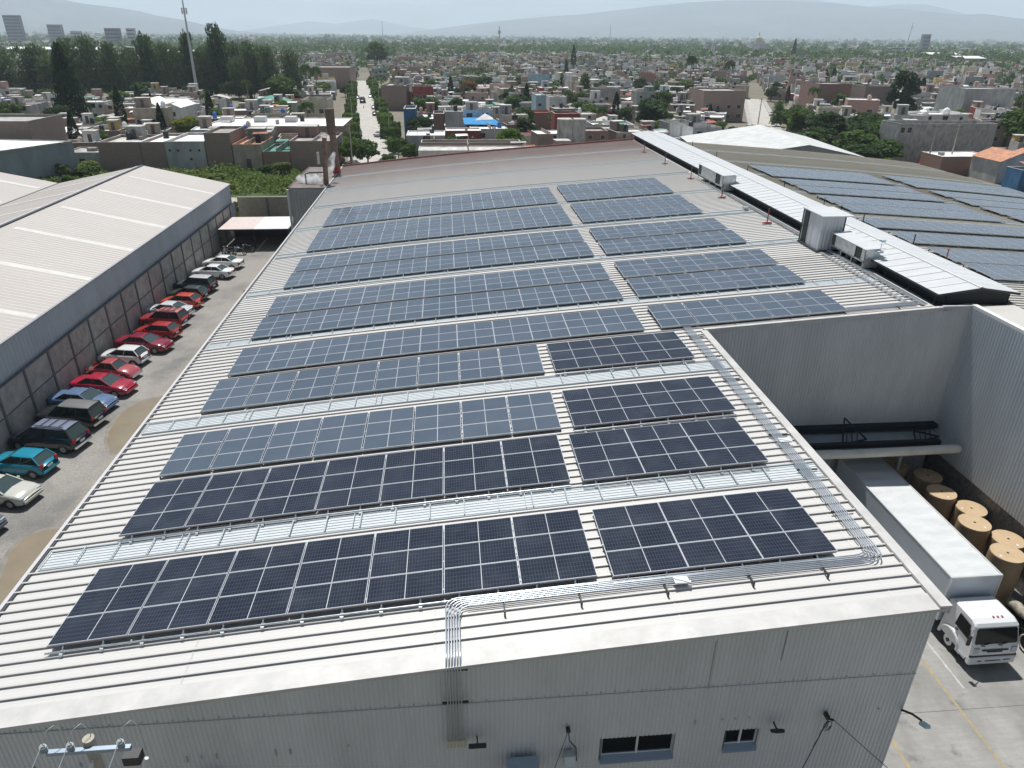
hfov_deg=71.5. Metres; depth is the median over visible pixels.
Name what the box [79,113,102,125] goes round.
house
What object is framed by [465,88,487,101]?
house
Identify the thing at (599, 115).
house
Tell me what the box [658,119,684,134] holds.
house
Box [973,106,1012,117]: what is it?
house
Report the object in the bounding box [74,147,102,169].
house
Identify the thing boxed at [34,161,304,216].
weeds
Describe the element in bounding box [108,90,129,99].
tree
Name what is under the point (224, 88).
tree
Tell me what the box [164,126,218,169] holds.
house
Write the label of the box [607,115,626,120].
house
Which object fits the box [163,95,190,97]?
house
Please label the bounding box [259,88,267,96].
house
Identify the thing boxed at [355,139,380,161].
tree
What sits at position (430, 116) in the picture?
house
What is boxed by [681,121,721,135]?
house
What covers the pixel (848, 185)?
solar array
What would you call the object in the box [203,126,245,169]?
house
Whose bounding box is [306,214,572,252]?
solar array
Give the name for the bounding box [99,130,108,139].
tree
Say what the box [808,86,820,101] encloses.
palm tree
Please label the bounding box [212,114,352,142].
house
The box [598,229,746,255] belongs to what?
solar array
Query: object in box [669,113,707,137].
house
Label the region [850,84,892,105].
house
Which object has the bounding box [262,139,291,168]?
house
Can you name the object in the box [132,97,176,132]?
house
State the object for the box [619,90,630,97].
house
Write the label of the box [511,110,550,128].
house
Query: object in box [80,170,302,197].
grass lot
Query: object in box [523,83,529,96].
cypress
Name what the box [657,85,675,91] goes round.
house
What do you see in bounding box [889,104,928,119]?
house
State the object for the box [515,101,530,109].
house
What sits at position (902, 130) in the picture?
window
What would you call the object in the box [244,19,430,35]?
hills
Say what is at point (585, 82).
tree
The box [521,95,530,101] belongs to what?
tree
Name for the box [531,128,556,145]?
house
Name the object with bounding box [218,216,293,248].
carport
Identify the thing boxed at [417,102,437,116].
house
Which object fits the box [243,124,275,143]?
house
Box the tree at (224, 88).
[218,81,236,96]
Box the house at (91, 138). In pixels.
[68,129,101,148]
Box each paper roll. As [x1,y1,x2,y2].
[883,457,909,479]
[909,468,942,496]
[923,484,956,521]
[949,500,987,526]
[954,514,991,553]
[983,529,1023,556]
[985,543,1023,605]
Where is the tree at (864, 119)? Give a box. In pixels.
[838,114,886,132]
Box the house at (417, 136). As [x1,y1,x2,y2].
[406,125,444,157]
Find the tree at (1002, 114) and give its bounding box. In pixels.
[995,112,1005,118]
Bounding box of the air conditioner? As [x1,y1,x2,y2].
[506,756,538,767]
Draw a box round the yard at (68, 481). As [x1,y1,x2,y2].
[0,235,286,563]
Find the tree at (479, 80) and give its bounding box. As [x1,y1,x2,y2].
[474,76,483,83]
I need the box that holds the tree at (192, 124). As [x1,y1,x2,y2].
[188,120,199,131]
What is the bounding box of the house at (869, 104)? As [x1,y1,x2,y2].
[844,94,879,113]
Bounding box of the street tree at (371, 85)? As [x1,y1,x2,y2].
[368,82,378,87]
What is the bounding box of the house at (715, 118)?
[705,116,721,122]
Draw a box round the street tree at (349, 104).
[344,103,356,109]
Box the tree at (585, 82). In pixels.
[579,72,591,89]
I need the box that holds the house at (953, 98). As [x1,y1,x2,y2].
[933,85,1016,112]
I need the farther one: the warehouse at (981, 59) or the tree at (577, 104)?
the warehouse at (981, 59)
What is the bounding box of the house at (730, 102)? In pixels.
[688,87,745,121]
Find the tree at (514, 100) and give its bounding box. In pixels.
[504,94,521,109]
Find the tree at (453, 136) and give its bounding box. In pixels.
[445,133,461,138]
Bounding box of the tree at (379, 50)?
[364,41,389,61]
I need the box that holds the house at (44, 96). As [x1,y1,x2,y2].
[25,92,49,99]
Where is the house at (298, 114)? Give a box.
[291,112,304,117]
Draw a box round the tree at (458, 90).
[453,87,462,92]
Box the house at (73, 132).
[65,127,82,138]
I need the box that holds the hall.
[0,139,77,179]
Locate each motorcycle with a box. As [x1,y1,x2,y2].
[221,245,233,252]
[222,248,235,255]
[233,246,246,254]
[241,243,254,251]
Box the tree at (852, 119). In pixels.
[845,111,883,124]
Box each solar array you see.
[44,509,597,657]
[117,434,570,543]
[158,392,561,479]
[200,344,544,414]
[227,307,644,377]
[251,280,623,340]
[265,263,609,316]
[283,242,593,289]
[294,229,584,271]
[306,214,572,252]
[314,205,565,239]
[322,194,557,226]
[328,187,552,216]
[546,331,694,375]
[557,178,662,194]
[562,185,673,201]
[562,376,736,432]
[568,417,769,488]
[570,195,689,212]
[577,203,702,221]
[589,218,727,241]
[592,488,838,586]
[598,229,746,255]
[614,249,779,279]
[627,265,805,297]
[647,290,848,329]
[750,165,875,177]
[761,170,896,184]
[779,178,922,193]
[796,185,946,201]
[817,195,978,212]
[836,203,1006,222]
[855,216,1023,237]
[882,175,1023,192]
[887,230,1023,250]
[901,181,1023,197]
[927,247,1023,265]
[929,190,1023,203]
[952,197,1023,209]
[961,262,1023,280]
[980,206,1023,216]
[1008,215,1023,220]
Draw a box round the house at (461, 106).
[451,99,483,107]
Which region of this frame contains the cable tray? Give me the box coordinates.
[707,182,925,304]
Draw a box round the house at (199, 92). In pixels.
[181,83,203,97]
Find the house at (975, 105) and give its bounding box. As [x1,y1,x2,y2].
[969,101,1004,117]
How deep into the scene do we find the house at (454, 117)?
182.33 m
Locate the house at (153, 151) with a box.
[139,130,183,169]
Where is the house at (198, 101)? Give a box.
[190,100,208,115]
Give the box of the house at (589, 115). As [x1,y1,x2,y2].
[578,107,595,120]
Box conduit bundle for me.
[442,302,917,748]
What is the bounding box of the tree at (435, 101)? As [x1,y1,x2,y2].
[425,97,441,109]
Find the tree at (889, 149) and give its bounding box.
[872,139,904,158]
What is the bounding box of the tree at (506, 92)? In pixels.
[498,88,514,99]
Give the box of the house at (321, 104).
[301,96,333,117]
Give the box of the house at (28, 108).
[9,96,39,113]
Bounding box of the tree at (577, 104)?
[570,101,588,110]
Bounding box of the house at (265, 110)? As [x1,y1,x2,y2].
[251,105,289,117]
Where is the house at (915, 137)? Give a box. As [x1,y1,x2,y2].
[879,120,997,162]
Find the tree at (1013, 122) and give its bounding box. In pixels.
[999,108,1023,136]
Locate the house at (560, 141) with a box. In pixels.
[553,139,570,143]
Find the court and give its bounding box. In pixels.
[882,589,1023,767]
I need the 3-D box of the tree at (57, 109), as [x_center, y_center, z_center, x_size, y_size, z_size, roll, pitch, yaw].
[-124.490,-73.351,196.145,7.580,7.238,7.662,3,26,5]
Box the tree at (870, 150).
[849,143,882,158]
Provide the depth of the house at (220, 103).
255.61 m
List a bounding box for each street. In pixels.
[356,81,388,162]
[747,99,775,128]
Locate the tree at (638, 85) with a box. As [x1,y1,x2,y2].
[633,82,643,87]
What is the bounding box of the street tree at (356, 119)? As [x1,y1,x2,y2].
[343,116,359,122]
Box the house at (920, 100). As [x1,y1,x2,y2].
[910,93,936,110]
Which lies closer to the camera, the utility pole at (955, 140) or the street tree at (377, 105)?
the utility pole at (955, 140)
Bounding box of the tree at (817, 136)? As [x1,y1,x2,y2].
[795,131,826,142]
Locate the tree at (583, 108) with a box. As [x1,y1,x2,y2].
[577,105,592,112]
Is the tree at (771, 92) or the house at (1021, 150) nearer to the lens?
the house at (1021, 150)
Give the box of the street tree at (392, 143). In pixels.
[387,137,407,158]
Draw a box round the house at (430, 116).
[425,108,444,122]
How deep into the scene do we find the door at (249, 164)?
144.86 m
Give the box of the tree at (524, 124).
[516,117,538,132]
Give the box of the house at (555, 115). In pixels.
[550,111,580,129]
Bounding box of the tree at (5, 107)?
[0,101,22,112]
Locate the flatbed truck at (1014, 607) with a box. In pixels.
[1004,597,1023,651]
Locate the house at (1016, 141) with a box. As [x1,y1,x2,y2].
[1008,134,1023,150]
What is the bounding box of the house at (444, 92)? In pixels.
[438,89,454,95]
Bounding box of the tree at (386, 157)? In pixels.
[378,154,396,160]
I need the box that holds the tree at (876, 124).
[867,119,896,128]
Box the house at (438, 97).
[433,96,451,99]
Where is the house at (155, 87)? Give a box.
[148,83,176,92]
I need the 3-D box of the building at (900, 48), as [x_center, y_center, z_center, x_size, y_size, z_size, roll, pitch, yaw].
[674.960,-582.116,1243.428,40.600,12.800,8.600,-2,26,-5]
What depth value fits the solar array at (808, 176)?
77.26 m
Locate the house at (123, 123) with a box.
[93,116,135,127]
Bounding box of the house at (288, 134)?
[278,133,297,138]
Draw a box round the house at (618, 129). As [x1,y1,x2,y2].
[608,120,643,139]
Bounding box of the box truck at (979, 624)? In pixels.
[835,457,1023,664]
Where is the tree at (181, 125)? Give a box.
[171,115,196,132]
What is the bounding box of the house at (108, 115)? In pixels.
[98,113,123,120]
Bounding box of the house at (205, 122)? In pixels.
[191,116,230,131]
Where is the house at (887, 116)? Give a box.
[827,112,889,119]
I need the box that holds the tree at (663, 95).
[654,90,672,103]
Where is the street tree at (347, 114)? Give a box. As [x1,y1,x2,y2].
[342,112,359,120]
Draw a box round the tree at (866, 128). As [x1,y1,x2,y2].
[844,123,880,143]
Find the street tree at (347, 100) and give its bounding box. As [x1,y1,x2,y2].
[345,97,356,105]
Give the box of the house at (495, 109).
[491,106,498,125]
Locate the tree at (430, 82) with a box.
[425,79,435,84]
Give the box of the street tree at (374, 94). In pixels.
[372,90,380,98]
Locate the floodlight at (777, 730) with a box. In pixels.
[770,721,784,732]
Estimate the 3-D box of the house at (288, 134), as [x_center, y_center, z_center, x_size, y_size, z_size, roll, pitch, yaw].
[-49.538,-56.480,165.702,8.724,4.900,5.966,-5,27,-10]
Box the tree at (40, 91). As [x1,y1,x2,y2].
[36,89,47,94]
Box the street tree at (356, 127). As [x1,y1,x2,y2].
[349,121,360,131]
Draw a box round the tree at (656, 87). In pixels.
[653,82,659,90]
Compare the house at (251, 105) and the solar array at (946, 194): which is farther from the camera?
the house at (251, 105)
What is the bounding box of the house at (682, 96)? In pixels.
[673,92,693,103]
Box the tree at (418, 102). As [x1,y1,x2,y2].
[412,97,426,110]
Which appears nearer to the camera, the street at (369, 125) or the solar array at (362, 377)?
the solar array at (362, 377)
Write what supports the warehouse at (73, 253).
on the ground at (755, 90)
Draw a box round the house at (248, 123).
[246,121,277,142]
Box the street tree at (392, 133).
[379,126,401,139]
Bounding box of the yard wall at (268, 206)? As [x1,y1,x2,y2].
[237,196,291,216]
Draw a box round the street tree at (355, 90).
[346,88,357,95]
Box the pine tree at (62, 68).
[50,41,95,120]
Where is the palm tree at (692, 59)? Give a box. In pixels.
[686,55,697,77]
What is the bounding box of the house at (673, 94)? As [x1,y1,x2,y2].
[666,89,675,108]
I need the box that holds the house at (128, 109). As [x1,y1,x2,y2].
[124,106,133,116]
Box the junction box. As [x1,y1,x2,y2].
[563,749,575,766]
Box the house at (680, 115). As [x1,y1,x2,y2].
[677,110,690,118]
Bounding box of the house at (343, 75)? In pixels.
[314,65,355,88]
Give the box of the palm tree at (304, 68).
[299,64,310,90]
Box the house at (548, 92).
[529,90,550,96]
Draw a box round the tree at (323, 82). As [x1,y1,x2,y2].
[317,81,330,87]
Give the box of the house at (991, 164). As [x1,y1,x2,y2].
[967,147,1023,183]
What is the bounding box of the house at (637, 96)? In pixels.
[631,86,656,104]
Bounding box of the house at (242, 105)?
[239,102,259,108]
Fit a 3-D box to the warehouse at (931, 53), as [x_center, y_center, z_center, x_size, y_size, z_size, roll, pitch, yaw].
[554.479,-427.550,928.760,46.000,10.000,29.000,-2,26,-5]
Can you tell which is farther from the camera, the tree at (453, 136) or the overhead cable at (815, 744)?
the tree at (453, 136)
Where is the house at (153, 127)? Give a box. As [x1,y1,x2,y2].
[119,122,162,134]
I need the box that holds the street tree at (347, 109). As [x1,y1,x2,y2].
[344,105,356,114]
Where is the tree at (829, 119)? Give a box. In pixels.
[804,111,849,135]
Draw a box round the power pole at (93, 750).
[32,720,148,767]
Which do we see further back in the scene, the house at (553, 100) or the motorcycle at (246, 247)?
the house at (553, 100)
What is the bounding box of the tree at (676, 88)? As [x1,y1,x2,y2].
[670,86,683,92]
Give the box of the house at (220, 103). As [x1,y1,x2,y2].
[197,96,226,109]
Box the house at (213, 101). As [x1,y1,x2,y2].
[208,98,217,113]
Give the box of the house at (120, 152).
[96,125,159,169]
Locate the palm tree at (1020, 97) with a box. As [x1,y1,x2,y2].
[1015,94,1023,108]
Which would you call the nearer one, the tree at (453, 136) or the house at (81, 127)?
the tree at (453, 136)
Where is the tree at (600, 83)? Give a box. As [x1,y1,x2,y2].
[593,81,608,86]
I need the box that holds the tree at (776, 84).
[772,82,784,88]
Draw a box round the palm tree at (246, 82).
[240,79,252,98]
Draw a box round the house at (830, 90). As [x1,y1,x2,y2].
[797,80,854,106]
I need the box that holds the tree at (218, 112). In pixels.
[209,108,223,115]
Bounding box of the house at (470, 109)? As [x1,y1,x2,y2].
[462,101,493,127]
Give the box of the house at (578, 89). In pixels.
[566,86,589,103]
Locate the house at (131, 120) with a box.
[121,111,134,123]
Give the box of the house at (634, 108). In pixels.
[630,105,638,123]
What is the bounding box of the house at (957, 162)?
[919,151,977,174]
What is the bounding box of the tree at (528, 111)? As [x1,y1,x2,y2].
[512,107,536,122]
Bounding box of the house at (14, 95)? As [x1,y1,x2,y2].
[4,94,27,99]
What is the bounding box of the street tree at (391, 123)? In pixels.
[380,121,400,133]
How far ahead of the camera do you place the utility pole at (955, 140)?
146.69 m
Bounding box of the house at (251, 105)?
[229,99,258,117]
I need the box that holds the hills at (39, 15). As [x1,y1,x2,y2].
[0,0,268,34]
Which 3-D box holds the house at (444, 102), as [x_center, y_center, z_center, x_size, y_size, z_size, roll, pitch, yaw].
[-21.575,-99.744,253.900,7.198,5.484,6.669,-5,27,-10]
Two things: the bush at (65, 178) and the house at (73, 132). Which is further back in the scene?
the house at (73, 132)
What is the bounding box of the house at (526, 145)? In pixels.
[510,141,534,146]
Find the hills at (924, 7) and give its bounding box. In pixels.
[722,0,966,14]
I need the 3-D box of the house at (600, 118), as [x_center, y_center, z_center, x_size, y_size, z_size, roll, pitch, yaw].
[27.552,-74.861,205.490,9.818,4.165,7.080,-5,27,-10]
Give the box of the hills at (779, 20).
[389,1,1023,41]
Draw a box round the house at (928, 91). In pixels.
[911,84,935,98]
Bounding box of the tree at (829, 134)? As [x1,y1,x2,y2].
[804,126,836,144]
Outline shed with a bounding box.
[680,125,862,156]
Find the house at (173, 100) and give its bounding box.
[165,98,193,102]
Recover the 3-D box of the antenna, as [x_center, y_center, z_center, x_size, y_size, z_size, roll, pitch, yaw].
[22.712,-8.237,43.853,0.440,1.390,0.440,-2,26,-5]
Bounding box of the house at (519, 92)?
[509,87,530,108]
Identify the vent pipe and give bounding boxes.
[305,172,322,183]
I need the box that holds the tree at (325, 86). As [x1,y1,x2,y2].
[314,84,330,90]
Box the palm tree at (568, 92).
[563,90,573,103]
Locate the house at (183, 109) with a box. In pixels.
[167,99,198,119]
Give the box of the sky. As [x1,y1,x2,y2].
[67,0,1023,30]
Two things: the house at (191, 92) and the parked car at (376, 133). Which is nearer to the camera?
the parked car at (376, 133)
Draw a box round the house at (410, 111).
[403,105,416,139]
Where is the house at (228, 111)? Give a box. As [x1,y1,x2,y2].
[211,107,245,121]
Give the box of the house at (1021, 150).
[1014,148,1023,152]
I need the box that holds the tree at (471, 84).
[459,80,477,90]
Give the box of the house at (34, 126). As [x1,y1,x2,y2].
[0,114,67,140]
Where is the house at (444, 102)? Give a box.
[440,96,460,105]
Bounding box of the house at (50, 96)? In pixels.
[46,92,77,112]
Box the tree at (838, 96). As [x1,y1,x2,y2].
[830,93,849,104]
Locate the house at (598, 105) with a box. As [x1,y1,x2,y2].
[591,103,610,108]
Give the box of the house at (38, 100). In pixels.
[25,100,47,101]
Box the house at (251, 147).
[232,127,273,169]
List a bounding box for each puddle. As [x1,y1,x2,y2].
[0,528,59,603]
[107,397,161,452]
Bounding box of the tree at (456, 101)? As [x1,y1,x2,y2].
[448,98,464,105]
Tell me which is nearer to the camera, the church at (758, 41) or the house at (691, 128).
the house at (691, 128)
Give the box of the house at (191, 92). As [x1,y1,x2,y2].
[169,86,197,99]
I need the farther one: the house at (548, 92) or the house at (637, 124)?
the house at (548, 92)
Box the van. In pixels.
[360,97,365,102]
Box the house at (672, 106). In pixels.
[668,100,694,111]
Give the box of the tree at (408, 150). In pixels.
[400,142,417,157]
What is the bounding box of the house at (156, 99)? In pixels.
[133,96,170,107]
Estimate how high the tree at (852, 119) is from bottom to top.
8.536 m
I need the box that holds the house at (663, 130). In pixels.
[653,129,678,137]
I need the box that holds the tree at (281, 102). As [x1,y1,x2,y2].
[272,100,292,110]
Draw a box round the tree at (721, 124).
[708,120,726,129]
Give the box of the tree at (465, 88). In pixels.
[461,85,471,96]
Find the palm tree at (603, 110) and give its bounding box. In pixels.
[596,107,607,115]
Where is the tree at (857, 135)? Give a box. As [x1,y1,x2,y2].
[831,129,878,150]
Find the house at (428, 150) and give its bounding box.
[418,140,525,155]
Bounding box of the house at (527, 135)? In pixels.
[521,132,530,144]
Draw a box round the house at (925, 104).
[920,102,933,110]
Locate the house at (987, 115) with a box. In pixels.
[980,113,995,117]
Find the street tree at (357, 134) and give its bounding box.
[344,131,361,140]
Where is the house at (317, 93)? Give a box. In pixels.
[306,89,330,96]
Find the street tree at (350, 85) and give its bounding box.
[346,84,357,87]
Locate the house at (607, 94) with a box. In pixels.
[591,85,618,101]
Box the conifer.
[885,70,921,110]
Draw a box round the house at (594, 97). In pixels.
[578,90,603,102]
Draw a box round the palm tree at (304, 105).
[299,101,314,117]
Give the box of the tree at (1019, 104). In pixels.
[1013,97,1023,107]
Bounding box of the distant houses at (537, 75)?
[0,33,1023,108]
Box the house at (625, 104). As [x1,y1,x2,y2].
[621,101,632,121]
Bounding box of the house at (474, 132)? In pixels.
[446,127,480,138]
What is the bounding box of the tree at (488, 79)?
[483,76,492,83]
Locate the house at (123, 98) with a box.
[121,96,133,101]
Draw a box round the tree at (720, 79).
[715,76,728,85]
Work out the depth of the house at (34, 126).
145.40 m
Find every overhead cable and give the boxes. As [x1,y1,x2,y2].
[802,719,827,767]
[834,720,887,767]
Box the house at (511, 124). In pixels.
[503,121,535,128]
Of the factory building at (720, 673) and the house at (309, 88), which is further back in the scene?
the house at (309, 88)
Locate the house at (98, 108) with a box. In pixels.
[80,95,111,121]
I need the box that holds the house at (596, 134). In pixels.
[585,127,607,141]
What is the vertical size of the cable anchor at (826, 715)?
1.466 m
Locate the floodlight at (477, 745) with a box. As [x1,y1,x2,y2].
[469,736,486,748]
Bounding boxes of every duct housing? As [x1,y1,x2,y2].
[695,163,738,191]
[830,231,885,267]
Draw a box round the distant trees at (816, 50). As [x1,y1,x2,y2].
[0,30,1023,93]
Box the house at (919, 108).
[916,102,934,110]
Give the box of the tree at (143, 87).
[128,81,150,94]
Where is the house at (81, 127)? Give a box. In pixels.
[62,117,94,130]
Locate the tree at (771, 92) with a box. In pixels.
[764,86,778,101]
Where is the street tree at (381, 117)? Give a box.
[377,114,393,123]
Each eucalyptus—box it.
[0,49,27,89]
[10,43,50,92]
[33,53,55,89]
[50,36,88,94]
[74,32,105,93]
[95,40,122,93]
[95,50,121,90]
[113,46,136,90]
[121,51,145,91]
[130,30,161,85]
[150,41,182,89]
[168,46,186,89]
[178,29,199,87]
[191,46,214,94]
[197,41,221,94]
[205,22,230,94]
[222,41,246,97]
[226,55,251,98]
[238,40,259,97]
[253,44,273,93]
[255,43,279,90]
[278,48,303,90]
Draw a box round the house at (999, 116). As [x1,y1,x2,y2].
[967,114,1000,119]
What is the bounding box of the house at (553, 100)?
[545,91,566,109]
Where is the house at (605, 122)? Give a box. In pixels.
[586,117,633,127]
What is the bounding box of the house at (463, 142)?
[421,136,520,145]
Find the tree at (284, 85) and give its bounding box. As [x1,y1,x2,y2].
[266,76,298,97]
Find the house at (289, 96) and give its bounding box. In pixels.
[283,94,301,109]
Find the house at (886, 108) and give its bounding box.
[878,105,895,112]
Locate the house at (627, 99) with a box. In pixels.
[623,97,630,101]
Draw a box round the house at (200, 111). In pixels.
[196,103,205,115]
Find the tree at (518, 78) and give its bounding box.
[513,76,520,84]
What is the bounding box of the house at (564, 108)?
[549,102,577,111]
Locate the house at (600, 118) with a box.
[596,116,606,120]
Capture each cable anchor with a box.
[566,726,576,760]
[813,711,833,744]
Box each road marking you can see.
[891,657,1005,767]
[927,641,963,688]
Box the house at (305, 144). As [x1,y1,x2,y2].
[289,124,344,168]
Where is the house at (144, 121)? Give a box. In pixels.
[136,119,172,132]
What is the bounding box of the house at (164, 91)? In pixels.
[141,86,168,96]
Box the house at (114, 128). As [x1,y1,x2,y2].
[92,119,125,138]
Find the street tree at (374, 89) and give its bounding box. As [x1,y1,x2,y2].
[370,88,380,94]
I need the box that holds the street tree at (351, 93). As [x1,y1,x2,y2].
[346,92,356,97]
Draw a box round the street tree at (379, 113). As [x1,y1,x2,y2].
[376,112,391,120]
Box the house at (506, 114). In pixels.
[499,104,527,125]
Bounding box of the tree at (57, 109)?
[42,105,75,116]
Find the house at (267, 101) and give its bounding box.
[258,99,289,111]
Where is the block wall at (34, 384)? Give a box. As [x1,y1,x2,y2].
[0,201,237,453]
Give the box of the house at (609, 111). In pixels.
[596,109,620,119]
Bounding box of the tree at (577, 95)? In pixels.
[572,92,587,102]
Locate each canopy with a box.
[463,114,501,124]
[793,417,950,468]
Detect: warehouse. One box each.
[0,165,231,384]
[7,47,100,51]
[915,52,960,57]
[943,56,986,61]
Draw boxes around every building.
[0,131,1023,767]
[2,15,26,41]
[46,24,64,39]
[70,31,82,39]
[104,28,122,42]
[125,28,136,42]
[887,47,910,50]
[918,34,931,51]
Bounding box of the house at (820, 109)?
[815,106,840,114]
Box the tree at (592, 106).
[582,103,596,112]
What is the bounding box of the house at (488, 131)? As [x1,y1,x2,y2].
[469,121,506,138]
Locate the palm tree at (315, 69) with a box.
[310,66,320,85]
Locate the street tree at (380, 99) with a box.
[374,98,384,101]
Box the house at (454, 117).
[445,104,462,133]
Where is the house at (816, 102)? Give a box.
[806,99,833,110]
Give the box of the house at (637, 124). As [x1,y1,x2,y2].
[634,110,645,125]
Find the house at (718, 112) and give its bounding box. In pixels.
[696,106,725,119]
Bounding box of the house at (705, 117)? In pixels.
[700,108,723,121]
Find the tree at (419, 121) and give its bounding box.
[405,116,434,129]
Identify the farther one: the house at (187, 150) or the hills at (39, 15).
the hills at (39, 15)
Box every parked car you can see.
[0,446,59,479]
[0,474,42,509]
[0,515,7,528]
[7,417,92,453]
[34,398,108,427]
[46,386,118,409]
[69,371,137,397]
[84,357,142,378]
[97,344,151,365]
[114,331,173,353]
[133,320,182,338]
[138,306,190,325]
[145,300,194,313]
[159,292,203,307]
[167,284,210,298]
[173,274,218,290]
[190,263,235,279]
[201,254,244,267]
[373,131,383,136]
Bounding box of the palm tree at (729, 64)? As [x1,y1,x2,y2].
[724,60,735,81]
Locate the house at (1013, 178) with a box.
[1001,161,1023,191]
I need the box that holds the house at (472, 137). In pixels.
[455,134,474,138]
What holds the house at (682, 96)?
on the ground at (755, 90)
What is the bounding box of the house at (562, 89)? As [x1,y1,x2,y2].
[551,87,566,103]
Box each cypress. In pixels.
[66,111,80,138]
[112,86,127,123]
[134,84,140,101]
[156,102,166,129]
[205,91,213,115]
[448,76,453,94]
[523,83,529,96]
[564,60,568,71]
[570,45,575,66]
[611,92,619,119]
[785,86,790,103]
[792,38,796,53]
[831,68,836,77]
[918,77,926,86]
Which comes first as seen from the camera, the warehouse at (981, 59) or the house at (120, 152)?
the house at (120, 152)
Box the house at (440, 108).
[422,106,450,116]
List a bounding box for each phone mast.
[181,0,196,82]
[498,26,500,66]
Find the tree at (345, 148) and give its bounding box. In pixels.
[339,140,358,163]
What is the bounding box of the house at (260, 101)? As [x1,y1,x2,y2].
[256,95,291,106]
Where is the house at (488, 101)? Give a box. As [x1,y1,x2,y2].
[478,99,493,106]
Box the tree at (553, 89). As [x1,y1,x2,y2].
[548,86,559,90]
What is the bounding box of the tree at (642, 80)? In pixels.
[634,77,647,85]
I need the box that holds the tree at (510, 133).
[495,127,526,144]
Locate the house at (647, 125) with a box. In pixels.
[638,120,655,130]
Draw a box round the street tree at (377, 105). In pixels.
[374,101,387,110]
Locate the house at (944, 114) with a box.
[908,107,968,119]
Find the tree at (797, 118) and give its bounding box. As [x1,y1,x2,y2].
[787,106,816,132]
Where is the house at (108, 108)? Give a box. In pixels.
[103,98,134,113]
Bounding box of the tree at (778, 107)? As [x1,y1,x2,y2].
[768,99,786,125]
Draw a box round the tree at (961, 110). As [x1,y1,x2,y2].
[952,109,966,112]
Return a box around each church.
[697,42,714,53]
[746,32,768,49]
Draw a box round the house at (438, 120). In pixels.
[433,111,444,129]
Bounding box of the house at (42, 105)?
[26,102,48,113]
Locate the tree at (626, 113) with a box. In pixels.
[617,106,632,121]
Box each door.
[246,159,251,169]
[1001,138,1007,145]
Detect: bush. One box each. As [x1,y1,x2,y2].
[51,177,62,182]
[55,163,72,174]
[60,174,75,182]
[74,165,101,175]
[77,160,99,171]
[94,117,107,123]
[201,173,226,180]
[218,180,237,185]
[257,164,276,173]
[271,162,291,170]
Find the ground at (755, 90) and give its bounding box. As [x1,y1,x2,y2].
[79,58,1021,759]
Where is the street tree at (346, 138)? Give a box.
[343,136,358,141]
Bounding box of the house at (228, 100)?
[211,94,232,106]
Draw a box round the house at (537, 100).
[531,92,544,109]
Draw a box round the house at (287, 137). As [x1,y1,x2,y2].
[279,135,296,142]
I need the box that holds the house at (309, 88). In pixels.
[307,85,330,92]
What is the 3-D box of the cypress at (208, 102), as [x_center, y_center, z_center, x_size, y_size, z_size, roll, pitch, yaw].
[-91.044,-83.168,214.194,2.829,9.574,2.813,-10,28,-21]
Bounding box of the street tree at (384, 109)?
[378,106,389,112]
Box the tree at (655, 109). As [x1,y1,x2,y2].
[634,98,673,122]
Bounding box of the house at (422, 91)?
[412,85,433,98]
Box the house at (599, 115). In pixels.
[587,111,609,117]
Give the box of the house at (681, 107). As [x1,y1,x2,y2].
[668,104,694,114]
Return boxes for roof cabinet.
[797,207,854,251]
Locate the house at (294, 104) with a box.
[272,94,298,112]
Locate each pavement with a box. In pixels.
[348,112,356,163]
[370,91,397,158]
[744,99,752,124]
[762,100,781,129]
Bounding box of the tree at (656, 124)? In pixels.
[654,119,662,128]
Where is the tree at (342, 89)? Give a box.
[339,86,349,96]
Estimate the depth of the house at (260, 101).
241.59 m
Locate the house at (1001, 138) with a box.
[974,117,1011,145]
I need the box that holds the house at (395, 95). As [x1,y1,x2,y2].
[381,77,412,110]
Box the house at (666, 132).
[653,131,679,139]
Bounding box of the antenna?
[876,239,885,257]
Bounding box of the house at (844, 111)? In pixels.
[839,105,853,118]
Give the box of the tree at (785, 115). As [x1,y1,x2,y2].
[779,109,790,130]
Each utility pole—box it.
[345,124,353,163]
[757,98,764,124]
[929,124,940,152]
[951,124,959,153]
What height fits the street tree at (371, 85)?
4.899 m
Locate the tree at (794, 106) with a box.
[788,104,806,128]
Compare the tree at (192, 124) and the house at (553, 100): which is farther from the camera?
the house at (553, 100)
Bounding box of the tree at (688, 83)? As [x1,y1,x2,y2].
[679,80,691,89]
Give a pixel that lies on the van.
(362, 100)
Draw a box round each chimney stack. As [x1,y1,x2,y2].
[316,133,328,183]
[325,108,340,173]
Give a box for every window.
[599,734,674,764]
[722,728,758,752]
[900,127,912,132]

